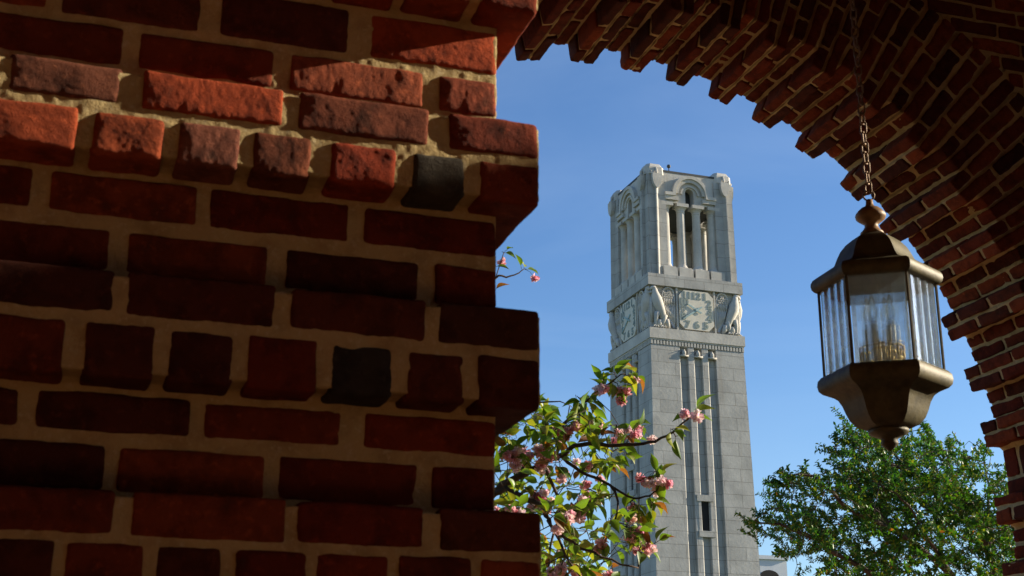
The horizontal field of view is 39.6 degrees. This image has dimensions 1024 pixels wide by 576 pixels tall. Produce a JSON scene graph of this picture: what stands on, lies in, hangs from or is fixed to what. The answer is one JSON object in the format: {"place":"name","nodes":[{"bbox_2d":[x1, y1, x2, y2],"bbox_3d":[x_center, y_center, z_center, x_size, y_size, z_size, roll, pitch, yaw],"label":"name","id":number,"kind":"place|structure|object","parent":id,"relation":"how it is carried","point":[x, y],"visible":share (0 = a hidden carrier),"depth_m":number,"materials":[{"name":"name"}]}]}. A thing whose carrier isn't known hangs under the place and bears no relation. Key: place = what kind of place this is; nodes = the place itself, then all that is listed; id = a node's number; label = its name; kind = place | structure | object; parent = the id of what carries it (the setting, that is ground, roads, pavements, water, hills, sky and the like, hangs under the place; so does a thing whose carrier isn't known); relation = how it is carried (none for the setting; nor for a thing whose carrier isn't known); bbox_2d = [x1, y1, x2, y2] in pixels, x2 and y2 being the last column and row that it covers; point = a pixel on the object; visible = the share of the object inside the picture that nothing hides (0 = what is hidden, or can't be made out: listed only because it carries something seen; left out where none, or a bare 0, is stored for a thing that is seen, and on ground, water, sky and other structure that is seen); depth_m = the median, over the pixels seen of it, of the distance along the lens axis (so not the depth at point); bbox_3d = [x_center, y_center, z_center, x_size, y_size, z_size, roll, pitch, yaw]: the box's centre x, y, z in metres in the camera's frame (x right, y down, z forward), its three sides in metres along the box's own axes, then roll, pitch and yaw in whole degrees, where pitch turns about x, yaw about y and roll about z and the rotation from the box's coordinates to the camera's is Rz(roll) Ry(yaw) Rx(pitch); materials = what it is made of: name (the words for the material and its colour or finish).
{"place":"outdoors","nodes":[
{"label":"outdoors","id":0,"kind":"place"},
{"bbox_2d":[607,163,759,575],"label":"bell tower","id":1,"kind":"structure","parent":0,"point":[677,338],"depth_m":84.61,"materials":[{"name":"stone"}]},
{"bbox_2d":[626,463,634,496],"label":"window","id":2,"kind":"structure","parent":1,"relation":"in","point":[629,469],"depth_m":83.96,"materials":[{"name":"stone"}]},
{"bbox_2d":[696,494,715,537],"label":"window","id":3,"kind":"structure","parent":1,"relation":"in","point":[703,500],"depth_m":81.36,"materials":[{"name":"stone"}]},
{"bbox_2d":[494,43,1014,575],"label":"sky","id":4,"kind":"structure","parent":0,"point":[599,123],"materials":[{"name":"blue"}]},
{"bbox_2d":[759,555,788,575],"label":"pale building","id":5,"kind":"structure","parent":0,"point":[770,565],"depth_m":132.70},
{"bbox_2d":[760,570,778,575],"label":"window","id":6,"kind":"structure","parent":5,"relation":"in","point":[767,572],"depth_m":132.35,"materials":[{"name":"black glass"}]},
{"label":"path","id":7,"kind":"structure","parent":0,"visible":0},
{"bbox_2d":[0,0,541,575],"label":"brick pier","id":8,"kind":"structure","parent":7,"relation":"on","point":[254,320],"depth_m":1.83,"materials":[{"name":"red brick"}]},
{"bbox_2d":[494,246,714,575],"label":"cherry tree","id":9,"kind":"object","parent":7,"relation":"on","point":[590,428],"visible":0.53,"depth_m":6.76,"materials":[{"name":"green plant"}]},
{"bbox_2d":[515,0,1023,575],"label":"brick archway","id":10,"kind":"object","parent":7,"relation":"on","point":[943,88],"visible":0.5,"depth_m":5.49,"materials":[{"name":"red brick"}]},
{"bbox_2d":[734,406,1016,575],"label":"tree","id":11,"kind":"object","parent":7,"relation":"on","point":[887,489],"visible":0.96,"depth_m":9.91,"materials":[{"name":"green plant"}]},
{"bbox_3d":[1.256,-0.924,1.511,10.900,5.900,8.200,6,-19,-17],"label":"brick gateway","id":12,"kind":"object","parent":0,"visible":0},
{"bbox_2d":[810,0,953,450],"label":"hanging lantern","id":13,"kind":"object","parent":12,"relation":"hanging from","point":[891,381],"visible":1,"depth_m":3.75,"materials":[{"name":"brown metal"}]}
]}

